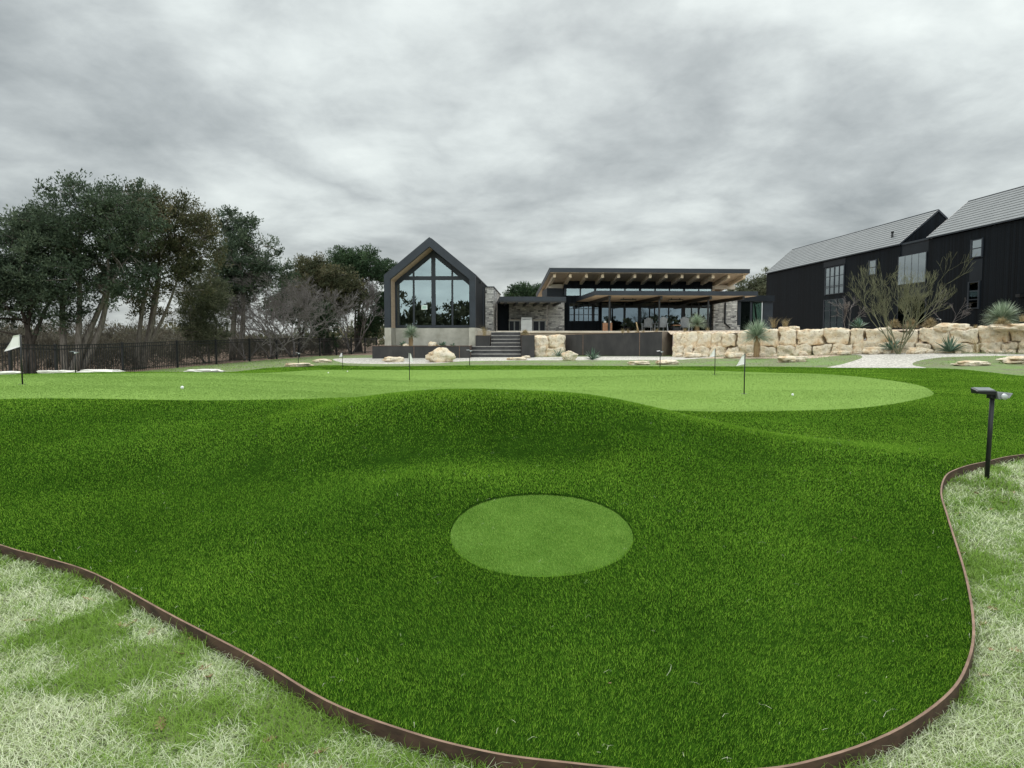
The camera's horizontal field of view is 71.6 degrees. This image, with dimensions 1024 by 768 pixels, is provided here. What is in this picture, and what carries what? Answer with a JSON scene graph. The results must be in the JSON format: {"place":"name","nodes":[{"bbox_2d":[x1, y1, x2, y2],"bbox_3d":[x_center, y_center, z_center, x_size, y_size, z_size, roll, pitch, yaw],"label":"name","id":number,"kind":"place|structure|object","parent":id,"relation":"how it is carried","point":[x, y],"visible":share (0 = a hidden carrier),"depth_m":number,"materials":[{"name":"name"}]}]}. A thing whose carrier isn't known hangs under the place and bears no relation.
{"place":"outdoors","nodes":[
{"label":"outdoors","id":0,"kind":"place"},
{"bbox_2d":[0,339,922,371],"bbox_3d":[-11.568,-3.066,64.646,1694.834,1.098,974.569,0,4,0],"label":"ground","id":1,"kind":"structure","parent":0,"point":[304,355],"depth_m":43.35,"materials":[{"name":"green plant"}]},
{"bbox_2d":[0,208,104,373],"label":"tree","id":2,"kind":"object","parent":1,"relation":"on","point":[12,289],"visible":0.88,"depth_m":29.50,"materials":[{"name":"green plant"}]},
{"bbox_2d":[0,168,174,371],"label":"tree","id":3,"kind":"object","parent":1,"relation":"on","point":[95,217],"visible":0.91,"depth_m":30.02,"materials":[{"name":"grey plant"}]},
{"bbox_2d":[82,179,233,368],"bbox_3d":[-17.059,-5.077,33.838,7.367,9.183,5.324,0,4,0],"label":"tree","id":4,"kind":"object","parent":1,"relation":"on","point":[187,264],"visible":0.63,"depth_m":33.32,"materials":[{"name":"green plant"}]},
{"bbox_2d":[0,314,358,370],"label":"undergrowth","id":5,"kind":"object","parent":1,"relation":"on","point":[50,338],"visible":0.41,"depth_m":40.99,"materials":[{"name":"plant"}]},
{"bbox_2d":[0,337,376,373],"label":"iron fence","id":6,"kind":"object","parent":1,"relation":"on","point":[291,345],"visible":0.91,"depth_m":34.22,"materials":[{"name":"black metal"}]},
{"bbox_2d":[4,320,384,349],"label":"distant wood","id":7,"kind":"object","parent":1,"relation":"on","point":[381,341],"visible":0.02,"depth_m":82.63,"materials":[{"name":"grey plant"}]},
{"bbox_2d":[173,271,235,363],"bbox_3d":[-16.865,-3.600,38.848,3.391,5.319,3.142,-3,5,-37],"label":"tree","id":8,"kind":"object","parent":1,"relation":"on","point":[199,324],"visible":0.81,"depth_m":38.47,"materials":[{"name":"green plant"}]},
{"bbox_2d":[159,254,330,358],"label":"bare tree","id":9,"kind":"object","parent":1,"relation":"on","point":[302,305],"visible":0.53,"depth_m":43.96,"materials":[{"name":"plant"}]},
{"bbox_2d":[173,282,316,360],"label":"bare tree","id":10,"kind":"object","parent":1,"relation":"on","point":[277,326],"visible":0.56,"depth_m":42.29,"materials":[{"name":"plant"}]},
{"bbox_2d":[194,204,301,360],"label":"tree","id":11,"kind":"object","parent":1,"relation":"on","point":[242,224],"visible":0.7,"depth_m":42.26,"materials":[{"name":"green plant"}]},
{"bbox_2d":[174,261,369,356],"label":"bare tree","id":12,"kind":"object","parent":1,"relation":"on","point":[261,312],"visible":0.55,"depth_m":47.23,"materials":[{"name":"plant"}]},
{"bbox_2d":[257,276,344,352],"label":"tree","id":13,"kind":"object","parent":1,"relation":"on","point":[294,323],"visible":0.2,"depth_m":60.98,"materials":[{"name":"green plant"}]},
{"bbox_2d":[307,300,343,354],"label":"tree","id":14,"kind":"object","parent":1,"relation":"on","point":[328,324],"visible":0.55,"depth_m":52.58,"materials":[{"name":"green plant"}]},
{"bbox_2d":[286,251,373,354],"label":"tree","id":15,"kind":"object","parent":1,"relation":"on","point":[321,271],"visible":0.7,"depth_m":54.76,"materials":[{"name":"green plant"}]},
{"bbox_2d":[304,277,383,353],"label":"bare tree","id":16,"kind":"object","parent":1,"relation":"on","point":[371,290],"visible":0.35,"depth_m":57.44,"materials":[{"name":"plant"}]},
{"bbox_2d":[323,244,397,351],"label":"tree","id":17,"kind":"object","parent":1,"relation":"on","point":[362,260],"visible":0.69,"depth_m":62.02,"materials":[{"name":"green plant"}]},
{"bbox_2d":[384,237,500,345],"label":"glass gable house","id":18,"kind":"structure","parent":1,"relation":"on","point":[436,292],"depth_m":45.16,"materials":[{"name":"glass"}]},
{"bbox_2d":[502,281,540,296],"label":"tree","id":19,"kind":"object","parent":1,"relation":"on","point":[523,289],"visible":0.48,"depth_m":80.76,"materials":[{"name":"green plant"}]},
{"bbox_2d":[725,266,768,294],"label":"tree","id":20,"kind":"object","parent":1,"relation":"on","point":[759,284],"visible":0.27,"depth_m":84.69,"materials":[{"name":"green plant"}]},
{"bbox_2d":[0,352,1023,767],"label":"lawn","id":21,"kind":"structure","parent":0,"point":[996,366],"depth_m":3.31,"materials":[{"name":"plant"}]},
{"bbox_2d":[0,371,20,374],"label":"flat stone","id":22,"kind":"object","parent":21,"relation":"on","point":[9,372],"visible":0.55,"depth_m":18.91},
{"bbox_2d":[36,370,76,373],"bbox_3d":[-12.935,-0.321,20.227,0.997,0.152,0.532,0,4,0],"label":"flat stone","id":23,"kind":"object","parent":21,"relation":"on","point":[55,371],"visible":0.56,"depth_m":20.04,"materials":[{"name":"stone"}]},
{"bbox_2d":[78,369,125,372],"bbox_3d":[-12.350,-0.356,21.402,1.443,0.168,0.694,0,4,0],"label":"flat stone","id":24,"kind":"object","parent":21,"relation":"on","point":[95,370],"visible":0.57,"depth_m":21.26,"materials":[{"name":"stone"}]},
{"bbox_2d":[155,716,166,730],"bbox_3d":[-1.371,1.326,2.770,0.050,0.016,0.089,-24,25,-24],"label":"fallen leaf","id":25,"kind":"object","parent":21,"relation":"on","point":[160,721],"visible":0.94,"depth_m":2.77,"materials":[{"name":"brown plant"}]},
{"bbox_2d":[183,369,224,371],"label":"flat stone","id":26,"kind":"object","parent":21,"relation":"on","point":[203,370],"visible":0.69,"depth_m":22.39,"materials":[{"name":"stone"}]},
{"bbox_2d":[285,363,313,366],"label":"flat stone","id":27,"kind":"object","parent":21,"relation":"on","point":[297,364],"visible":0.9,"depth_m":32.17,"materials":[{"name":"stone"}]},
{"bbox_2d":[312,359,331,362],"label":"flat stone","id":28,"kind":"object","parent":21,"relation":"on","point":[321,360],"visible":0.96,"depth_m":36.71,"materials":[{"name":"stone"}]},
{"bbox_2d":[372,345,472,358],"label":"steel planter","id":29,"kind":"object","parent":21,"relation":"on","point":[380,351],"visible":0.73,"depth_m":40.97,"materials":[{"name":"metal"}]},
{"bbox_2d":[401,324,419,345],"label":"yucca","id":30,"kind":"object","parent":29,"relation":"on","point":[410,331],"visible":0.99,"depth_m":42.31,"materials":[{"name":"green plant"}]},
{"bbox_2d":[476,335,490,345],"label":"steel planter","id":31,"kind":"object","parent":21,"relation":"on","point":[481,340],"visible":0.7,"depth_m":43.42,"materials":[{"name":"metal"}]},
{"bbox_2d":[471,332,520,356],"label":"garden steps","id":32,"kind":"structure","parent":21,"relation":"on","point":[505,344],"depth_m":43.05,"materials":[{"name":"concrete"}]},
{"bbox_2d":[0,365,1023,767],"bbox_3d":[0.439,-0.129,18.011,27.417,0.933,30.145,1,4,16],"label":"fringe turf","id":33,"kind":"structure","parent":21,"relation":"on","point":[528,449],"depth_m":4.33,"materials":[{"name":"plant"}]},
{"bbox_2d":[0,369,931,411],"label":"putting green","id":34,"kind":"object","parent":33,"relation":"on","point":[478,374],"visible":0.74,"depth_m":14.93,"materials":[{"name":"plant"}]},
{"bbox_2d":[5,335,22,384],"bbox_3d":[-8.000,-0.370,11.426,0.337,0.852,0.122,0,4,0],"label":"golf flag","id":35,"kind":"object","parent":34,"relation":"on","point":[15,342],"visible":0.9,"depth_m":11.41,"materials":[{"name":"fabric"}]},
{"bbox_2d":[0,369,932,411],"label":"putting pile","id":36,"kind":"object","parent":34,"relation":"on","point":[205,384],"visible":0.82,"depth_m":14.22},
{"bbox_2d":[737,354,745,393],"bbox_3d":[4.570,-0.177,14.131,0.238,0.851,0.122,0,4,0],"label":"golf flag","id":37,"kind":"object","parent":34,"relation":"on","point":[742,360],"visible":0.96,"depth_m":14.12,"materials":[{"name":"fabric"}]},
{"bbox_2d":[58,388,969,757],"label":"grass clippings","id":38,"kind":"object","parent":33,"relation":"on","point":[492,528],"depth_m":3.48,"materials":[{"name":"plant"}]},
{"bbox_2d":[451,495,632,576],"bbox_3d":[0.189,0.951,4.573,1.166,0.206,1.193,0,4,0],"label":"chipping circle","id":39,"kind":"object","parent":33,"relation":"on","point":[570,560],"visible":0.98,"depth_m":4.48,"materials":[{"name":"plant"}]},
{"bbox_2d":[451,494,632,576],"bbox_3d":[0.187,0.945,4.574,1.174,0.218,1.199,0,4,0],"label":"short turf pile","id":40,"kind":"object","parent":39,"relation":"on","point":[551,501],"visible":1,"depth_m":4.54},
{"bbox_2d":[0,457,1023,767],"bbox_3d":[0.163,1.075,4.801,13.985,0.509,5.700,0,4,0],"label":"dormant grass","id":41,"kind":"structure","parent":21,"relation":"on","point":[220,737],"depth_m":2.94,"materials":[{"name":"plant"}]},
{"bbox_2d":[0,454,1023,767],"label":"lawn edging","id":42,"kind":"object","parent":21,"relation":"on","point":[864,750],"visible":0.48,"depth_m":2.81,"materials":[{"name":"metal"}]},
{"bbox_2d":[521,335,534,356],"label":"steel planter","id":43,"kind":"object","parent":21,"relation":"on","point":[527,345],"visible":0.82,"depth_m":41.94,"materials":[{"name":"metal"}]},
{"bbox_2d":[535,334,565,356],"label":"boulder wall","id":44,"kind":"structure","parent":21,"relation":"on","point":[545,346],"depth_m":43.48,"materials":[{"name":"stone"}]},
{"bbox_2d":[152,352,1012,371],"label":"rough grass","id":45,"kind":"structure","parent":21,"relation":"on","point":[518,361],"depth_m":33.83,"materials":[{"name":"plant"}]},
{"bbox_2d":[565,332,672,355],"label":"steel planter","id":46,"kind":"object","parent":21,"relation":"on","point":[632,344],"visible":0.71,"depth_m":42.94,"materials":[{"name":"metal"}]},
{"bbox_2d":[627,361,649,364],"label":"flat stone","id":47,"kind":"object","parent":21,"relation":"on","point":[639,363],"visible":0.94,"depth_m":33.17,"materials":[{"name":"stone"}]},
{"bbox_2d":[655,360,678,364],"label":"flat stone","id":48,"kind":"object","parent":21,"relation":"on","point":[668,362],"visible":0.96,"depth_m":33.17,"materials":[{"name":"stone"}]},
{"bbox_2d":[708,355,838,358],"bbox_3d":[8.977,-1.544,38.917,17.074,0.322,3.003,2,4,32],"label":"gravel bed","id":49,"kind":"object","parent":21,"relation":"on","point":[809,356],"visible":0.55,"depth_m":35.99,"materials":[{"name":"gravel"}]},
{"bbox_2d":[723,351,743,357],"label":"bed rock","id":50,"kind":"object","parent":49,"relation":"on","point":[735,354],"visible":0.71,"depth_m":36.93,"materials":[{"name":"stone"}]},
{"bbox_2d":[740,318,774,356],"bbox_3d":[12.605,-2.436,36.500,2.125,2.095,2.086,0,4,0],"label":"yucca","id":51,"kind":"object","parent":49,"relation":"on","point":[755,330],"visible":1,"depth_m":36.41,"materials":[{"name":"green plant"}]},
{"bbox_2d":[777,356,807,361],"bbox_3d":[12.613,-1.114,32.008,1.411,0.333,1.071,0,4,0],"label":"flat stone","id":52,"kind":"object","parent":21,"relation":"on","point":[792,358],"visible":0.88,"depth_m":31.57,"materials":[{"name":"stone"}]},
{"bbox_2d":[672,325,1023,356],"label":"boulder wall","id":53,"kind":"structure","parent":21,"relation":"on","point":[824,341],"depth_m":36.33,"materials":[{"name":"stone"}]},
{"bbox_2d":[987,323,1023,331],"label":"boulder","id":54,"kind":"object","parent":53,"relation":"on","point":[1006,327],"visible":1,"depth_m":30.79,"materials":[{"name":"stone"}]},
{"bbox_2d":[951,360,990,365],"bbox_3d":[16.485,-0.729,25.514,1.369,0.239,0.718,0,4,0],"label":"flat stone","id":55,"kind":"object","parent":21,"relation":"on","point":[970,363],"visible":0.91,"depth_m":25.27,"materials":[{"name":"stone"}]},
{"bbox_2d":[971,387,1012,478],"bbox_3d":[4.105,0.433,6.086,0.310,0.804,0.140,1,4,9],"label":"solar light","id":56,"kind":"object","parent":21,"relation":"on","point":[991,394],"visible":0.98,"depth_m":6.08,"materials":[{"name":"black metal"}]},
{"bbox_2d":[996,356,1023,363],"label":"flat stone","id":57,"kind":"object","parent":21,"relation":"on","point":[1013,360],"visible":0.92,"depth_m":25.72,"materials":[{"name":"stone"}]},
{"bbox_2d":[0,0,1023,338],"label":"sky","id":58,"kind":"structure","parent":0,"point":[525,139],"materials":[{"name":"grey"}]},
{"bbox_2d":[333,356,707,363],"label":"gravel path","id":59,"kind":"structure","parent":0,"point":[378,360],"depth_m":38.92,"materials":[{"name":"gravel"}]},
{"bbox_2d":[382,356,404,361],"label":"boulder","id":60,"kind":"object","parent":59,"relation":"on","point":[393,359],"visible":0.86,"depth_m":36.58,"materials":[{"name":"stone"}]},
{"bbox_2d":[425,347,455,361],"bbox_3d":[-3.666,-1.436,36.470,1.587,0.903,1.058,0,4,0],"label":"boulder","id":61,"kind":"object","parent":59,"relation":"on","point":[439,354],"visible":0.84,"depth_m":36.17,"materials":[{"name":"stone"}]},
{"bbox_2d":[561,350,577,359],"bbox_3d":[3.104,-1.460,38.170,0.934,0.692,0.724,0,4,0],"label":"boulder","id":62,"kind":"object","parent":59,"relation":"on","point":[568,355],"visible":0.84,"depth_m":37.93,"materials":[{"name":"stone"}]},
{"bbox_2d":[586,347,600,359],"bbox_3d":[4.446,-1.680,38.574,1.170,0.703,1.250,0,4,0],"label":"agave","id":63,"kind":"object","parent":59,"relation":"on","point":[593,356],"visible":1,"depth_m":38.55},
{"bbox_2d":[683,353,701,357],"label":"bed rock","id":64,"kind":"object","parent":59,"relation":"on","point":[692,355],"visible":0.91,"depth_m":38.80,"materials":[{"name":"stone"}]},
{"bbox_2d":[478,331,919,334],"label":"terrace","id":65,"kind":"structure","parent":0,"point":[487,332],"depth_m":45.09,"materials":[{"name":"concrete"}]},
{"bbox_2d":[509,320,519,330],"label":"outdoor cabinet","id":66,"kind":"object","parent":65,"relation":"on","point":[514,325],"visible":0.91,"depth_m":53.41,"materials":[{"name":"metal"}]},
{"bbox_2d":[521,316,531,330],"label":"grill","id":67,"kind":"object","parent":65,"relation":"on","point":[526,322],"visible":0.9,"depth_m":53.23,"materials":[{"name":"silver metal"}]},
{"bbox_2d":[497,297,565,330],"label":"covered walkway","id":68,"kind":"structure","parent":65,"relation":"on","point":[514,308],"depth_m":53.82,"materials":[{"name":"metal"}]},
{"bbox_2d":[532,320,545,330],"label":"outdoor cabinet","id":69,"kind":"object","parent":65,"relation":"on","point":[539,325],"visible":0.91,"depth_m":53.41,"materials":[{"name":"metal"}]},
{"bbox_2d":[496,331,667,332],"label":"terrace kerb","id":70,"kind":"structure","parent":65,"relation":"on","point":[577,331],"depth_m":44.83,"materials":[{"name":"concrete"}]},
{"bbox_2d":[621,318,637,330],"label":"potted shrub","id":71,"kind":"object","parent":65,"relation":"on","point":[629,324],"visible":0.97,"depth_m":53.17,"materials":[{"name":"green plant"}]},
{"bbox_2d":[641,318,652,330],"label":"adirondack chair","id":72,"kind":"object","parent":65,"relation":"on","point":[648,322],"visible":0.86,"depth_m":51.02,"materials":[{"name":"grey paint"}]},
{"bbox_2d":[536,268,757,330],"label":"pavilion","id":73,"kind":"structure","parent":65,"relation":"on","point":[596,298],"depth_m":55.76,"materials":[{"name":"dark steel"},{"name":"cedar timber"},{"name":"grey stone"}]},
{"bbox_2d":[569,303,598,320],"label":"window","id":74,"kind":"structure","parent":73,"relation":"in","point":[577,311],"depth_m":55.93,"materials":[{"name":"glass"}]},
{"bbox_2d":[564,288,711,295],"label":"window","id":75,"kind":"structure","parent":73,"relation":"in","point":[567,292],"depth_m":55.93,"materials":[{"name":"glass"}]},
{"bbox_2d":[601,303,711,330],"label":"window","id":76,"kind":"structure","parent":73,"relation":"in","point":[638,314],"depth_m":56.22,"materials":[{"name":"glass"}]},
{"bbox_2d":[649,314,657,330],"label":"potted shrub","id":77,"kind":"object","parent":65,"relation":"on","point":[655,316],"visible":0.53,"depth_m":51.73,"materials":[{"name":"green plant"}]},
{"bbox_2d":[653,317,667,330],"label":"adirondack chair","id":78,"kind":"object","parent":65,"relation":"on","point":[663,321],"visible":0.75,"depth_m":49.09,"materials":[{"name":"grey paint"}]},
{"bbox_2d":[661,315,678,330],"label":"potted shrub","id":79,"kind":"object","parent":65,"relation":"on","point":[671,319],"visible":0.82,"depth_m":52.64,"materials":[{"name":"green plant"}]},
{"bbox_2d":[679,317,692,330],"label":"adirondack chair","id":80,"kind":"object","parent":65,"relation":"on","point":[685,320],"visible":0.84,"depth_m":49.40,"materials":[{"name":"grey paint"}]},
{"bbox_2d":[737,295,774,329],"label":"glass corridor","id":81,"kind":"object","parent":65,"relation":"on","point":[749,309],"visible":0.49,"depth_m":56.87,"materials":[{"name":"metal"}]},
{"bbox_2d":[737,301,772,329],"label":"window","id":82,"kind":"structure","parent":81,"relation":"in","point":[747,311],"depth_m":56.90,"materials":[{"name":"glass"}]},
{"bbox_2d":[668,329,966,334],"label":"planting bed","id":83,"kind":"object","parent":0,"point":[712,332],"visible":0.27,"depth_m":40.81,"materials":[{"name":"stone"}]},
{"bbox_2d":[689,314,705,330],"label":"yucca","id":84,"kind":"object","parent":83,"relation":"on","point":[697,321],"visible":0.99,"depth_m":42.26,"materials":[{"name":"green plant"}]},
{"bbox_2d":[828,296,866,325],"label":"bare sapling","id":85,"kind":"object","parent":83,"relation":"on","point":[847,305],"visible":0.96,"depth_m":43.54,"materials":[{"name":"plant"}]},
{"bbox_2d":[765,209,947,329],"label":"black barn","id":86,"kind":"structure","parent":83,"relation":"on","point":[806,284],"depth_m":56.11,"materials":[{"name":"wood"}]},
{"bbox_2d":[823,298,843,328],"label":"window","id":87,"kind":"structure","parent":86,"relation":"in","point":[829,310],"depth_m":58.24,"materials":[{"name":"glass"}]},
{"bbox_2d":[824,264,844,294],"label":"window","id":88,"kind":"structure","parent":86,"relation":"in","point":[834,283],"depth_m":57.96,"materials":[{"name":"glass"}]},
{"bbox_2d":[868,259,876,274],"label":"window","id":89,"kind":"structure","parent":86,"relation":"in","point":[871,263],"depth_m":52.56,"materials":[{"name":"glass"}]},
{"bbox_2d":[897,295,925,326],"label":"window","id":90,"kind":"structure","parent":86,"relation":"in","point":[900,316],"depth_m":47.82,"materials":[{"name":"glass"}]},
{"bbox_2d":[897,251,926,285],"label":"window","id":91,"kind":"structure","parent":86,"relation":"in","point":[918,261],"depth_m":47.79,"materials":[{"name":"glass"}]},
{"bbox_2d":[847,315,869,327],"bbox_3d":[19.482,-3.510,39.868,1.185,0.745,1.365,0,4,0],"label":"agave","id":92,"kind":"object","parent":83,"relation":"on","point":[858,323],"visible":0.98,"depth_m":39.88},
{"bbox_2d":[887,318,901,326],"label":"grass tuft","id":93,"kind":"object","parent":83,"relation":"on","point":[895,323],"visible":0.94,"depth_m":38.26,"materials":[{"name":"plant"}]},
{"bbox_2d":[921,318,938,327],"bbox_3d":[22.070,-3.220,37.471,1.099,0.749,1.115,0,4,0],"label":"grass tuft","id":94,"kind":"object","parent":83,"relation":"on","point":[929,323],"visible":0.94,"depth_m":37.38,"materials":[{"name":"plant"}]},
{"bbox_2d":[921,291,970,322],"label":"bare sapling","id":95,"kind":"object","parent":83,"relation":"on","point":[968,312],"visible":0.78,"depth_m":40.05,"materials":[{"name":"plant"}]},
{"bbox_2d":[933,323,972,332],"bbox_3d":[20.970,-2.650,33.818,1.952,0.536,1.370,0,4,0],"label":"boulder","id":96,"kind":"object","parent":83,"relation":"on","point":[944,327],"visible":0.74,"depth_m":33.34,"materials":[{"name":"stone"}]},
{"bbox_2d":[926,186,1023,327],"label":"black barn","id":97,"kind":"structure","parent":83,"relation":"on","point":[989,230],"depth_m":41.91,"materials":[{"name":"wood"}]},
{"bbox_2d":[967,281,979,308],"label":"window","id":98,"kind":"structure","parent":97,"relation":"in","point":[973,289],"depth_m":42.01,"materials":[{"name":"glass"}]},
{"bbox_2d":[970,238,983,258],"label":"window","id":99,"kind":"structure","parent":97,"relation":"in","point":[977,245],"depth_m":41.71,"materials":[{"name":"glass"}]},
{"bbox_2d":[988,316,1009,328],"bbox_3d":[21.785,-2.701,31.596,1.092,0.773,1.115,0,4,0],"label":"grass tuft","id":100,"kind":"object","parent":83,"relation":"on","point":[1001,321],"visible":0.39,"depth_m":31.53,"materials":[{"name":"plant"}]},
{"bbox_2d":[981,300,1022,325],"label":"yucca","id":101,"kind":"object","parent":83,"relation":"on","point":[1002,310],"visible":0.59,"depth_m":32.65,"materials":[{"name":"green plant"}]},
{"bbox_2d":[828,353,1023,367],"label":"gravel path","id":102,"kind":"structure","parent":0,"point":[901,360],"depth_m":30.14,"materials":[{"name":"gravel"}]},
{"bbox_2d":[861,346,891,353],"bbox_3d":[17.901,-1.625,34.785,1.500,0.461,0.824,0,4,0],"label":"bed rock","id":103,"kind":"object","parent":102,"relation":"on","point":[865,350],"visible":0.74,"depth_m":34.55,"materials":[{"name":"stone"}]},
{"bbox_2d":[876,336,905,349],"bbox_3d":[18.391,-2.017,34.315,1.405,0.743,1.379,0,4,0],"label":"agave","id":104,"kind":"object","parent":102,"relation":"on","point":[889,346],"visible":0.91,"depth_m":34.30,"materials":[{"name":"plant"}]},
{"bbox_2d":[845,250,975,353],"bbox_3d":[19.007,-3.845,33.739,5.599,4.979,5.022,-3,5,-35],"label":"palo verde","id":105,"kind":"object","parent":102,"relation":"on","point":[906,305],"visible":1,"depth_m":33.35,"materials":[{"name":"green plant"}]},
{"bbox_2d":[906,347,928,353],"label":"bed rock","id":106,"kind":"object","parent":102,"relation":"on","point":[909,350],"visible":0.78,"depth_m":33.40,"materials":[{"name":"stone"}]},
{"bbox_2d":[934,336,968,351],"bbox_3d":[20.052,-1.910,32.513,1.553,0.888,1.583,0,4,0],"label":"agave","id":107,"kind":"object","parent":102,"relation":"on","point":[948,347],"visible":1,"depth_m":32.40,"materials":[{"name":"plant"}]},
{"bbox_2d":[971,340,981,351],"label":"grass tuft","id":108,"kind":"object","parent":102,"relation":"on","point":[975,348],"visible":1,"depth_m":31.23,"materials":[{"name":"plant"}]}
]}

